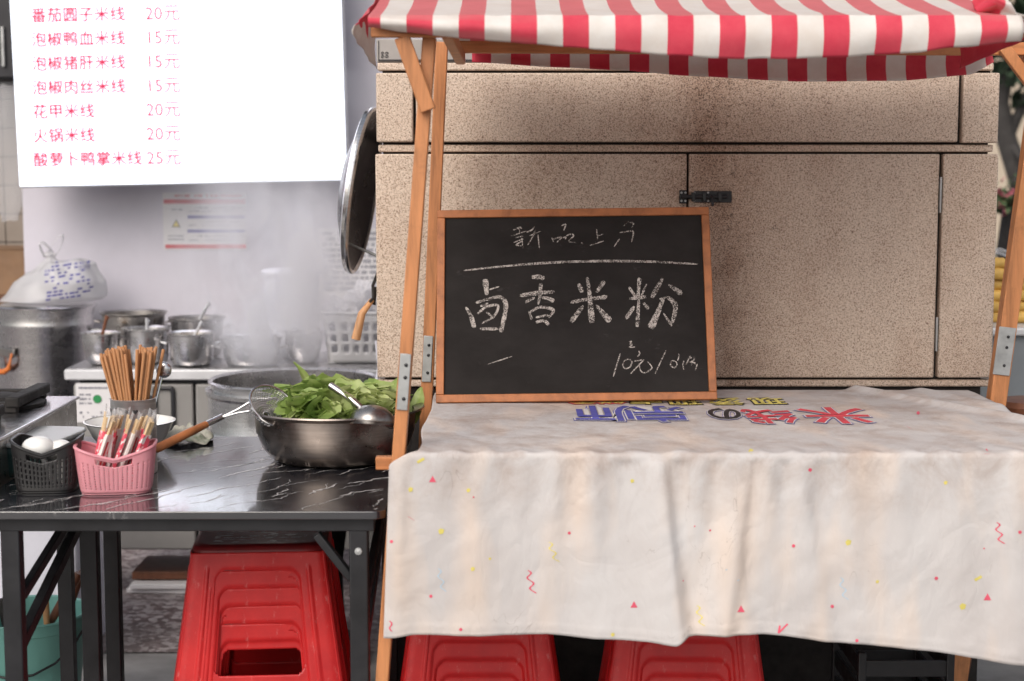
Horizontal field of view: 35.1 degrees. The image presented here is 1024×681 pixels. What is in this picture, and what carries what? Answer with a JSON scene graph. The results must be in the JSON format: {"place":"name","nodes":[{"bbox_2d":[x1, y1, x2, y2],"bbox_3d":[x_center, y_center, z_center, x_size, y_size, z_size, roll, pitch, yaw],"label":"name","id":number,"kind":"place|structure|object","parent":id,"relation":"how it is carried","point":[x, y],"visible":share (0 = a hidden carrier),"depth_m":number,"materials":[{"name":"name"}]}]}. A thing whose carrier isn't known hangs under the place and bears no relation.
{"place":"outdoors","nodes":[
{"label":"outdoors","id":0,"kind":"place"},
{"bbox_2d":[103,549,381,651],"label":"shop floor","id":1,"kind":"structure","parent":0,"point":[151,622],"depth_m":4.90,"materials":[{"name":"stone"}]},
{"bbox_2d":[0,85,23,244],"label":"tiled wall","id":2,"kind":"structure","parent":1,"relation":"on","point":[11,218],"depth_m":6.56,"materials":[{"name":"beige tile"}]},
{"bbox_2d":[0,0,13,81],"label":"wall cabinet","id":3,"kind":"object","parent":2,"relation":"attached to","point":[6,64],"depth_m":6.17,"materials":[{"name":"paint"}]},
{"bbox_2d":[0,0,13,77],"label":"door","id":4,"kind":"structure","parent":3,"relation":"in","point":[7,71],"depth_m":6.17,"materials":[{"name":"paint"}]},
{"bbox_2d":[0,82,14,90],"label":"hook rail","id":5,"kind":"object","parent":2,"relation":"attached to","point":[6,87],"visible":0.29,"depth_m":6.23,"materials":[{"name":"silver metal"}]},
{"bbox_2d":[127,579,186,593],"bbox_3d":[-1.114,0.769,5.230,0.204,0.031,0.264,0,6,0],"label":"magazine stack","id":6,"kind":"object","parent":1,"relation":"on","point":[171,586],"visible":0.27,"depth_m":5.11,"materials":[{"name":"white paper"}]},
{"bbox_2d":[132,556,189,578],"bbox_3d":[-1.110,0.734,5.249,0.190,0.025,0.220,0,6,0],"label":"wooden board","id":7,"kind":"object","parent":6,"relation":"on","point":[161,567],"visible":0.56,"depth_m":5.18,"materials":[{"name":"brown wood"}]},
{"bbox_2d":[64,352,376,589],"bbox_3d":[-0.639,0.423,5.259,1.479,0.724,0.472,0,6,0],"label":"worktop fridge","id":8,"kind":"object","parent":1,"relation":"on","point":[182,398],"visible":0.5,"depth_m":5.01,"materials":[{"name":"metal"}]},
{"bbox_2d":[80,331,121,364],"bbox_3d":[-1.289,0.025,5.092,0.130,0.101,0.130,0,6,0],"label":"mixing bowl","id":9,"kind":"object","parent":8,"relation":"on","point":[96,344],"visible":0.7,"depth_m":5.04,"materials":[{"name":"silver metal"}]},
{"bbox_2d":[94,309,170,346],"bbox_3d":[-1.237,-0.021,5.308,0.217,0.146,0.217,-5,8,-40],"label":"stock pot","id":10,"kind":"object","parent":8,"relation":"on","point":[118,320],"visible":0.43,"depth_m":5.23,"materials":[{"name":"metal"}]},
{"bbox_2d":[120,325,171,363],"bbox_3d":[-1.156,0.015,5.131,0.169,0.112,0.157,-5,8,-41],"label":"soup pot","id":11,"kind":"object","parent":8,"relation":"on","point":[153,336],"visible":0.52,"depth_m":5.08,"materials":[{"name":"silver metal"}]},
{"bbox_2d":[160,330,221,366],"bbox_3d":[-1.001,0.026,5.072,0.168,0.104,0.155,-5,8,-41],"label":"soup pot","id":12,"kind":"object","parent":8,"relation":"on","point":[188,348],"visible":0.98,"depth_m":5.02,"materials":[{"name":"silver metal"}]},
{"bbox_2d":[163,314,231,356],"bbox_3d":[-1.032,-0.013,5.319,0.188,0.128,0.188,-6,8,-43],"label":"soup pot","id":13,"kind":"object","parent":8,"relation":"on","point":[192,322],"visible":0.46,"depth_m":5.27,"materials":[{"name":"metal"}]},
{"bbox_2d":[213,333,288,366],"bbox_3d":[-0.818,0.032,5.093,0.198,0.088,0.198,-6,8,-42],"label":"soup pot","id":14,"kind":"object","parent":8,"relation":"on","point":[245,350],"visible":0.98,"depth_m":5.03,"materials":[{"name":"silver metal"}]},
{"bbox_2d":[261,267,320,358],"bbox_3d":[-0.723,-0.092,5.321,0.196,0.286,0.196,0,6,0],"label":"white bucket","id":15,"kind":"object","parent":8,"relation":"on","point":[291,297],"visible":0.74,"depth_m":5.24,"materials":[{"name":"plastic"}]},
{"bbox_2d":[282,329,323,363],"bbox_3d":[-0.660,0.020,5.132,0.132,0.102,0.132,0,6,0],"label":"mixing bowl","id":16,"kind":"object","parent":8,"relation":"on","point":[304,347],"visible":0.98,"depth_m":5.09,"materials":[{"name":"silver metal"}]},
{"bbox_2d":[321,307,376,362],"bbox_3d":[-0.475,-0.020,5.198,0.264,0.166,0.212,0,6,0],"label":"white basket","id":17,"kind":"object","parent":8,"relation":"on","point":[343,349],"visible":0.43,"depth_m":5.11,"materials":[{"name":"white plastic"}]},
{"bbox_2d":[318,294,354,330],"bbox_3d":[-0.549,-0.084,5.193,0.139,0.127,0.137,0,6,0],"label":"crumpled bag","id":18,"kind":"object","parent":17,"relation":"in","point":[336,303],"visible":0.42,"depth_m":5.16,"materials":[{"name":"white plastic"}]},
{"bbox_2d":[343,279,376,310],"bbox_3d":[-0.470,-0.116,5.186,0.139,0.157,0.157,6,9,44],"label":"crumpled bag","id":19,"kind":"object","parent":17,"relation":"in","point":[359,295],"visible":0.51,"depth_m":5.15,"materials":[{"name":"white plastic"}]},
{"bbox_2d":[364,309,376,341],"bbox_3d":[-0.437,-0.068,5.197,0.133,0.142,0.133,0,6,0],"label":"crumpled bag","id":20,"kind":"object","parent":17,"relation":"in","point":[366,327],"visible":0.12,"depth_m":5.15,"materials":[{"name":"white plastic"}]},
{"bbox_2d":[22,0,441,351],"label":"shop wall","id":21,"kind":"structure","parent":1,"relation":"on","point":[115,234],"depth_m":5.89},
{"bbox_2d":[10,0,348,187],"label":"menu lightbox","id":22,"kind":"object","parent":21,"relation":"attached to","point":[143,92],"visible":1,"depth_m":5.56,"materials":[{"name":"white"}]},
{"bbox_2d":[162,192,246,249],"bbox_3d":[-1.115,-0.433,5.883,0.302,0.207,0.004,0,6,0],"label":"safety notice","id":23,"kind":"object","parent":21,"relation":"attached to","point":[204,220],"visible":1,"depth_m":5.88,"materials":[{"name":"white paper"}]},
{"bbox_2d":[317,228,376,297],"bbox_3d":[-0.555,-0.281,5.900,0.304,0.255,0.003,0,6,0],"label":"text poster","id":24,"kind":"object","parent":21,"relation":"attached to","point":[337,279],"visible":0.48,"depth_m":5.90,"materials":[{"name":"white paper"}]},
{"bbox_2d":[81,652,1023,680],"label":"ground","id":25,"kind":"structure","parent":0,"point":[149,666],"depth_m":4.37,"materials":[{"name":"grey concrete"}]},
{"bbox_2d":[0,383,79,680],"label":"gas stove","id":26,"kind":"object","parent":25,"relation":"on","point":[25,410],"visible":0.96,"depth_m":3.50,"materials":[{"name":"metal"}]},
{"bbox_2d":[0,301,101,395],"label":"stock pot","id":27,"kind":"object","parent":26,"relation":"on","point":[41,343],"visible":0.66,"depth_m":5.55,"materials":[{"name":"silver metal"}]},
{"bbox_2d":[0,234,107,302],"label":"plastic bag","id":28,"kind":"object","parent":27,"relation":"on","point":[50,278],"visible":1,"depth_m":5.57,"materials":[{"name":"white"}]},
{"bbox_2d":[0,595,82,680],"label":"plastic bucket","id":29,"kind":"object","parent":25,"relation":"on","point":[43,651],"visible":0.29,"depth_m":3.83,"materials":[{"name":"teal"}]},
{"bbox_2d":[0,598,3,626],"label":"tool handle","id":30,"kind":"object","parent":29,"relation":"in","point":[1,609],"visible":0.23,"depth_m":3.94,"materials":[{"name":"metal"}]},
{"bbox_2d":[43,602,49,624],"bbox_3d":[-1.112,0.708,3.878,0.022,0.235,0.016,0,6,0],"label":"tool handle","id":31,"kind":"object","parent":29,"relation":"in","point":[46,616],"visible":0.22,"depth_m":3.87,"materials":[{"name":"brown wood"}]},
{"bbox_2d":[50,571,80,623],"bbox_3d":[-1.111,0.681,3.895,0.159,0.257,0.023,0,6,0],"label":"tool handle","id":32,"kind":"object","parent":29,"relation":"in","point":[54,614],"visible":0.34,"depth_m":3.88,"materials":[{"name":"brown wood"}]},
{"bbox_2d":[0,531,105,634],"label":"storage box","id":33,"kind":"object","parent":25,"relation":"on","point":[35,542],"visible":0.1,"depth_m":4.34,"materials":[{"name":"white plastic"}]},
{"bbox_2d":[0,437,411,680],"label":"folding table","id":34,"kind":"object","parent":25,"relation":"on","point":[232,484],"visible":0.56,"depth_m":2.93,"materials":[{"name":"black stone"}]},
{"bbox_2d":[6,426,85,477],"bbox_3d":[-0.930,0.219,3.202,0.120,0.067,0.220,1,6,8],"label":"food container","id":35,"kind":"object","parent":34,"relation":"on","point":[52,433],"visible":0.27,"depth_m":3.21,"materials":[{"name":"plastic"}]},
{"bbox_2d":[9,432,84,492],"bbox_3d":[-0.859,0.225,3.001,0.126,0.099,0.116,0,6,-4],"label":"plastic basket","id":36,"kind":"object","parent":34,"relation":"on","point":[32,476],"visible":0.81,"depth_m":2.95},
{"bbox_2d":[22,436,53,483],"bbox_3d":[-0.872,0.222,2.984,0.059,0.094,0.049,-1,6,-11],"label":"white spoon","id":37,"kind":"object","parent":36,"relation":"in","point":[41,444],"visible":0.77,"depth_m":2.96,"materials":[{"name":"ceramic"}]},
{"bbox_2d":[53,439,68,482],"bbox_3d":[-0.834,0.225,2.998,0.046,0.085,0.040,0,6,0],"label":"white spoon","id":38,"kind":"object","parent":36,"relation":"in","point":[58,443],"visible":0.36,"depth_m":2.98,"materials":[{"name":"ceramic"}]},
{"bbox_2d":[73,438,157,494],"bbox_3d":[-0.729,0.231,2.987,0.149,0.090,0.110,-1,6,-9],"label":"plastic basket","id":39,"kind":"object","parent":34,"relation":"on","point":[86,456],"visible":0.94,"depth_m":2.94,"materials":[{"name":"pink"}]},
{"bbox_2d":[89,416,107,478],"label":"wrapped chopsticks","id":40,"kind":"object","parent":39,"relation":"in","point":[102,432],"visible":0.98,"depth_m":2.95,"materials":[{"name":"paper"}]},
{"bbox_2d":[86,421,115,488],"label":"wrapped chopsticks","id":41,"kind":"object","parent":39,"relation":"in","point":[105,443],"visible":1,"depth_m":2.94,"materials":[{"name":"white paper"}]},
{"bbox_2d":[95,418,119,489],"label":"wrapped chopsticks","id":42,"kind":"object","parent":39,"relation":"in","point":[115,429],"visible":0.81,"depth_m":2.96,"materials":[{"name":"red plastic"}]},
{"bbox_2d":[104,415,114,482],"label":"wrapped chopsticks","id":43,"kind":"object","parent":39,"relation":"in","point":[110,448],"visible":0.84,"depth_m":2.96,"materials":[{"name":"white plastic"}]},
{"bbox_2d":[100,415,123,479],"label":"wrapped chopsticks","id":44,"kind":"object","parent":39,"relation":"in","point":[119,429],"visible":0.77,"depth_m":3.00,"materials":[{"name":"paper"}]},
{"bbox_2d":[110,414,118,466],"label":"wrapped chopsticks","id":45,"kind":"object","parent":39,"relation":"in","point":[113,445],"visible":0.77,"depth_m":2.98,"materials":[{"name":"white plastic"}]},
{"bbox_2d":[105,419,131,489],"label":"wrapped chopsticks","id":46,"kind":"object","parent":39,"relation":"in","point":[121,444],"visible":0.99,"depth_m":2.95,"materials":[{"name":"red plastic"}]},
{"bbox_2d":[113,419,138,489],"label":"wrapped chopsticks","id":47,"kind":"object","parent":39,"relation":"in","point":[129,441],"visible":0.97,"depth_m":2.96,"materials":[{"name":"white plastic"}]},
{"bbox_2d":[118,416,144,484],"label":"wrapped chopsticks","id":48,"kind":"object","parent":39,"relation":"in","point":[136,437],"visible":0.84,"depth_m":2.99,"materials":[{"name":"white plastic"}]},
{"bbox_2d":[127,421,154,488],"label":"wrapped chopsticks","id":49,"kind":"object","parent":39,"relation":"in","point":[145,438],"visible":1,"depth_m":2.94,"materials":[{"name":"red plastic"}]},
{"bbox_2d":[83,414,175,442],"bbox_3d":[-0.794,0.200,3.371,0.188,0.069,0.188,0,6,0],"label":"white bowl","id":50,"kind":"object","parent":34,"relation":"on","point":[164,424],"visible":0.38,"depth_m":3.36,"materials":[{"name":"ceramic"}]},
{"bbox_2d":[110,395,157,472],"bbox_3d":[-0.736,0.184,3.158,0.089,0.147,0.089,0,6,0],"label":"chopstick cup","id":51,"kind":"object","parent":34,"relation":"on","point":[136,409],"visible":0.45,"depth_m":3.12,"materials":[{"name":"metal"}]},
{"bbox_2d":[100,357,113,399],"bbox_3d":[-0.765,0.142,3.143,0.007,0.229,0.007,-10,9,30],"label":"chopstick","id":52,"kind":"object","parent":51,"relation":"in","point":[106,375],"visible":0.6,"depth_m":3.13,"materials":[{"name":"brown wood"}]},
{"bbox_2d":[103,355,116,399],"bbox_3d":[-0.760,0.141,3.135,0.007,0.230,0.007,-16,9,-25],"label":"chopstick","id":53,"kind":"object","parent":51,"relation":"in","point":[109,376],"visible":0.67,"depth_m":3.12,"materials":[{"name":"brown wood"}]},
{"bbox_2d":[105,350,117,399],"bbox_3d":[-0.759,0.135,3.142,0.007,0.240,0.007,-18,11,-34],"label":"chopstick","id":54,"kind":"object","parent":51,"relation":"in","point":[106,353],"visible":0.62,"depth_m":3.13,"materials":[{"name":"brown wood"}]},
{"bbox_2d":[107,350,120,399],"bbox_3d":[-0.752,0.136,3.130,0.007,0.241,0.007,-17,10,-39],"label":"chopstick","id":55,"kind":"object","parent":51,"relation":"in","point":[113,371],"visible":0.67,"depth_m":3.12,"materials":[{"name":"brown wood"}]},
{"bbox_2d":[112,349,122,400],"bbox_3d":[-0.750,0.135,3.130,0.007,0.240,0.008,-13,10,-32],"label":"chopstick","id":56,"kind":"object","parent":51,"relation":"in","point":[117,372],"visible":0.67,"depth_m":3.12,"materials":[{"name":"brown wood"}]},
{"bbox_2d":[116,349,125,400],"bbox_3d":[-0.745,0.134,3.132,0.007,0.241,0.008,-14,12,-37],"label":"chopstick","id":57,"kind":"object","parent":51,"relation":"in","point":[120,372],"visible":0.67,"depth_m":3.12,"materials":[{"name":"brown wood"}]},
{"bbox_2d":[119,349,128,400],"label":"chopstick","id":58,"kind":"object","parent":51,"relation":"in","point":[122,363],"visible":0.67,"depth_m":3.12,"materials":[{"name":"brown wood"}]},
{"bbox_2d":[124,354,131,400],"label":"chopstick","id":59,"kind":"object","parent":51,"relation":"in","point":[127,376],"visible":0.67,"depth_m":3.12,"materials":[{"name":"brown wood"}]},
{"bbox_2d":[124,345,133,400],"bbox_3d":[-0.740,0.129,3.167,0.006,0.242,0.007,-2,7,33],"label":"chopstick","id":60,"kind":"object","parent":51,"relation":"in","point":[125,346],"visible":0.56,"depth_m":3.16,"materials":[{"name":"brown wood"}]},
{"bbox_2d":[127,349,134,395],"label":"chopstick","id":61,"kind":"object","parent":51,"relation":"in","point":[130,363],"visible":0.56,"depth_m":3.17,"materials":[{"name":"brown wood"}]},
{"bbox_2d":[134,349,138,400],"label":"chopstick","id":62,"kind":"object","parent":51,"relation":"in","point":[136,370],"visible":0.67,"depth_m":3.13,"materials":[{"name":"brown wood"}]},
{"bbox_2d":[137,353,140,399],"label":"chopstick","id":63,"kind":"object","parent":51,"relation":"in","point":[138,374],"visible":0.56,"depth_m":3.14,"materials":[{"name":"brown wood"}]},
{"bbox_2d":[138,352,145,399],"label":"chopstick","id":64,"kind":"object","parent":51,"relation":"in","point":[141,374],"visible":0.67,"depth_m":3.12,"materials":[{"name":"brown wood"}]},
{"bbox_2d":[141,351,149,399],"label":"chopstick","id":65,"kind":"object","parent":51,"relation":"in","point":[145,376],"visible":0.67,"depth_m":3.12,"materials":[{"name":"brown wood"}]},
{"bbox_2d":[144,352,151,399],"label":"chopstick","id":66,"kind":"object","parent":51,"relation":"in","point":[148,373],"visible":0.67,"depth_m":3.12,"materials":[{"name":"brown wood"}]},
{"bbox_2d":[147,348,156,398],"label":"chopstick","id":67,"kind":"object","parent":51,"relation":"in","point":[152,367],"visible":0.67,"depth_m":3.14,"materials":[{"name":"brown wood"}]},
{"bbox_2d":[152,349,164,397],"bbox_3d":[-0.704,0.133,3.165,0.007,0.239,0.007,16,5,44],"label":"chopstick","id":68,"kind":"object","parent":51,"relation":"in","point":[158,371],"visible":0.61,"depth_m":3.16,"materials":[{"name":"brown wood"}]},
{"bbox_2d":[156,362,171,403],"bbox_3d":[-0.700,0.143,3.190,0.063,0.201,0.024,-6,9,-44],"label":"round spoon","id":69,"kind":"object","parent":51,"relation":"in","point":[166,370],"visible":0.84,"depth_m":3.19,"materials":[{"name":"metal"}]},
{"bbox_2d":[163,422,213,444],"bbox_3d":[-0.704,0.200,3.507,0.116,0.038,0.101,0,6,0],"label":"dish rag","id":70,"kind":"object","parent":34,"relation":"on","point":[204,437],"visible":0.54,"depth_m":3.48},
{"bbox_2d":[245,398,424,467],"bbox_3d":[-0.360,0.187,3.309,0.363,0.109,0.363,0,6,0],"label":"steel basin","id":71,"kind":"object","parent":34,"relation":"on","point":[326,443],"visible":0.7,"depth_m":3.17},
{"bbox_2d":[156,384,287,452],"bbox_3d":[-0.567,0.148,3.168,0.319,0.104,0.088,-4,7,-34],"label":"wire strainer","id":72,"kind":"object","parent":71,"relation":"on","point":[177,438],"visible":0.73,"depth_m":3.19,"materials":[{"name":"metal"}]},
{"bbox_2d":[262,362,412,418],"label":"leafy greens","id":73,"kind":"object","parent":71,"relation":"in","point":[313,396],"visible":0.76,"depth_m":3.23,"materials":[{"name":"green plant"}]},
{"bbox_2d":[328,382,393,428],"bbox_3d":[-0.295,0.133,3.164,0.135,0.093,0.090,0,6,0],"label":"ladle","id":74,"kind":"object","parent":73,"relation":"on","point":[372,414],"visible":0.94,"depth_m":3.14,"materials":[{"name":"metal"}]},
{"bbox_2d":[409,387,423,423],"bbox_3d":[-0.198,0.134,3.353,0.034,0.072,0.042,0,6,0],"label":"upright leaf","id":75,"kind":"object","parent":71,"relation":"on","point":[418,396],"visible":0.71,"depth_m":3.36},
{"bbox_2d":[218,624,300,675],"bbox_3d":[-0.494,0.757,3.270,0.398,0.481,0.398,-1,6,-6],"label":"plastic stool","id":76,"kind":"object","parent":25,"relation":"on","point":[253,636],"visible":0.26,"depth_m":3.12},
{"bbox_2d":[221,605,304,675],"bbox_3d":[-0.496,0.722,3.266,0.398,0.481,0.398,0,6,-4],"label":"plastic stool","id":77,"kind":"object","parent":76,"relation":"on","point":[288,614],"visible":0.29,"depth_m":3.12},
{"bbox_2d":[216,565,341,675],"bbox_3d":[-0.492,0.688,3.262,0.398,0.481,0.398,-1,6,-5],"label":"plastic stool","id":78,"kind":"object","parent":77,"relation":"on","point":[235,598],"visible":0.3,"depth_m":3.11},
{"bbox_2d":[201,558,346,680],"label":"plastic stool","id":79,"kind":"object","parent":78,"relation":"on","point":[237,579],"visible":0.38,"depth_m":3.10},
{"bbox_2d":[174,531,350,680],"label":"plastic stool","id":80,"kind":"object","parent":79,"relation":"on","point":[302,557],"visible":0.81,"depth_m":3.11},
{"bbox_2d":[331,531,349,639],"bbox_3d":[-0.582,0.674,4.397,0.377,0.408,0.377,0,6,0],"label":"gas burner","id":81,"kind":"object","parent":25,"relation":"on","point":[339,537],"visible":0.01,"depth_m":4.34,"materials":[{"name":"metal"}]},
{"bbox_2d":[205,367,375,436],"bbox_3d":[-0.582,0.285,4.356,0.471,0.374,0.471,0,6,0],"label":"steamer pot","id":82,"kind":"object","parent":81,"relation":"on","point":[225,393],"visible":0.27,"depth_m":4.26,"materials":[{"name":"silver metal"}]},
{"bbox_2d":[400,634,559,680],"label":"plastic stool","id":83,"kind":"object","parent":25,"relation":"on","point":[528,657],"visible":0.52,"depth_m":3.21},
{"bbox_2d":[598,634,763,680],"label":"plastic stool","id":84,"kind":"object","parent":25,"relation":"on","point":[709,658],"visible":0.46,"depth_m":3.21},
{"bbox_2d":[375,63,999,680],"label":"stone kiosk","id":85,"kind":"object","parent":25,"relation":"on","point":[853,231],"visible":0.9,"depth_m":3.66,"materials":[{"name":"stone"}]},
{"bbox_2d":[349,242,375,256],"bbox_3d":[-0.365,-0.265,3.954,0.114,0.122,0.026,0,6,0],"label":"lid hook","id":86,"kind":"object","parent":85,"relation":"attached to","point":[362,249],"visible":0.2,"depth_m":3.95,"materials":[{"name":"metal"}]},
{"bbox_2d":[337,107,381,273],"bbox_3d":[-0.373,-0.366,3.964,0.096,0.408,0.411,0,6,0],"label":"wok lid","id":87,"kind":"object","parent":86,"relation":"hanging from","point":[356,202],"visible":0.91,"depth_m":4.05,"materials":[{"name":"metal"}]},
{"bbox_2d":[351,274,376,339],"bbox_3d":[-0.345,-0.081,3.821,0.070,0.160,0.026,-3,7,-24],"label":"hanging tool","id":88,"kind":"object","parent":85,"relation":"hanging from","point":[358,326],"visible":0.93,"depth_m":3.81,"materials":[{"name":"brown wood"}]},
{"bbox_2d":[376,39,476,62],"bbox_3d":[0.374,-0.652,3.660,1.355,0.052,0.053,0,6,0],"label":"metal plaque","id":89,"kind":"object","parent":85,"relation":"on","point":[387,51],"visible":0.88,"depth_m":3.64,"materials":[{"name":"white"}]},
{"bbox_2d":[688,154,939,377],"bbox_3d":[0.682,-0.170,3.702,0.565,0.508,0.043,0,6,0],"label":"stone door","id":90,"kind":"structure","parent":85,"relation":"in","point":[823,265],"depth_m":3.68,"materials":[{"name":"stone"}]},
{"bbox_2d":[352,0,1023,680],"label":"market stall","id":91,"kind":"object","parent":25,"relation":"on","point":[838,40],"visible":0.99,"depth_m":2.77,"materials":[{"name":"fabric"}]},
{"bbox_2d":[383,385,1023,665],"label":"tablecloth","id":92,"kind":"object","parent":91,"relation":"on","point":[855,514],"visible":0.94,"depth_m":2.79,"materials":[{"name":"fabric"}]},
{"bbox_2d":[436,207,716,402],"bbox_3d":[0.133,-0.075,3.389,0.581,0.405,0.124,0,6,0],"label":"blackboard","id":93,"kind":"object","parent":92,"relation":"on","point":[581,305],"visible":1,"depth_m":3.38,"materials":[{"name":"brown wood"}]},
{"bbox_2d":[831,642,954,680],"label":"black crate","id":94,"kind":"object","parent":25,"relation":"on","point":[890,665],"visible":0.61,"depth_m":3.35,"materials":[{"name":"plastic"}]},
{"bbox_2d":[968,395,1023,676],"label":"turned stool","id":95,"kind":"object","parent":25,"relation":"on","point":[1014,404],"visible":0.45,"depth_m":3.61,"materials":[{"name":"brown wood"}]},
{"bbox_2d":[980,322,1023,396],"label":"food cart","id":96,"kind":"object","parent":25,"relation":"on","point":[1016,384],"depth_m":4.54,"materials":[{"name":"grey paint"}]},
{"bbox_2d":[993,312,997,322],"bbox_3d":[1.373,-0.069,4.648,0.081,0.034,0.034,-1,50,-5],"label":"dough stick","id":97,"kind":"object","parent":96,"relation":"on","point":[995,314],"visible":0.09,"depth_m":4.63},
{"bbox_2d":[993,301,998,311],"bbox_3d":[1.376,-0.098,4.639,0.081,0.034,0.034,-1,5,-11],"label":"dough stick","id":98,"kind":"object","parent":97,"relation":"on","point":[996,305],"visible":0.11,"depth_m":4.62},
{"bbox_2d":[994,290,1000,300],"bbox_3d":[1.380,-0.129,4.639,0.081,0.034,0.034,1,39,5],"label":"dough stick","id":99,"kind":"object","parent":98,"relation":"on","point":[997,293],"visible":0.12,"depth_m":4.62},
{"bbox_2d":[994,280,1001,289],"bbox_3d":[1.378,-0.162,4.644,0.081,0.034,0.034,1,-8,6],"label":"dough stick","id":100,"kind":"object","parent":99,"relation":"on","point":[997,284],"visible":0.14,"depth_m":4.63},
{"bbox_2d":[994,268,1003,279],"bbox_3d":[1.384,-0.191,4.622,0.081,0.034,0.034,0,-25,1],"label":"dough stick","id":101,"kind":"object","parent":100,"relation":"on","point":[999,273],"visible":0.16,"depth_m":4.61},
{"bbox_2d":[995,257,1004,267],"bbox_3d":[1.369,-0.220,4.626,0.081,0.034,0.034,0,49,-2],"label":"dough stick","id":102,"kind":"object","parent":101,"relation":"on","point":[999,262],"visible":0.26,"depth_m":4.61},
{"bbox_2d":[996,173,1016,257],"bbox_3d":[2.837,-0.300,9.022,0.648,1.356,0.628,4,7,35],"label":"flower planter","id":103,"kind":"object","parent":25,"relation":"on","point":[1005,204],"visible":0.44,"depth_m":8.94,"materials":[{"name":"metal"}]},
{"bbox_2d":[991,0,1023,188],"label":"street tree","id":104,"kind":"object","parent":25,"relation":"on","point":[1008,144],"visible":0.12,"depth_m":12.83,"materials":[{"name":"green plant"}]},
{"bbox_2d":[988,0,1023,256],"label":"cream building","id":105,"kind":"structure","parent":0,"point":[1002,173],"depth_m":23.86,"materials":[{"name":"beige tile"}]},
{"bbox_3d":[-2.012,0.235,6.412,0.360,0.849,0.340,0,6,0],"label":"wall shelf","id":106,"kind":"object","parent":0,"visible":0},
{"bbox_2d":[0,245,24,294],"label":"cardboard box","id":107,"kind":"object","parent":106,"relation":"on","point":[12,267],"visible":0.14,"depth_m":6.24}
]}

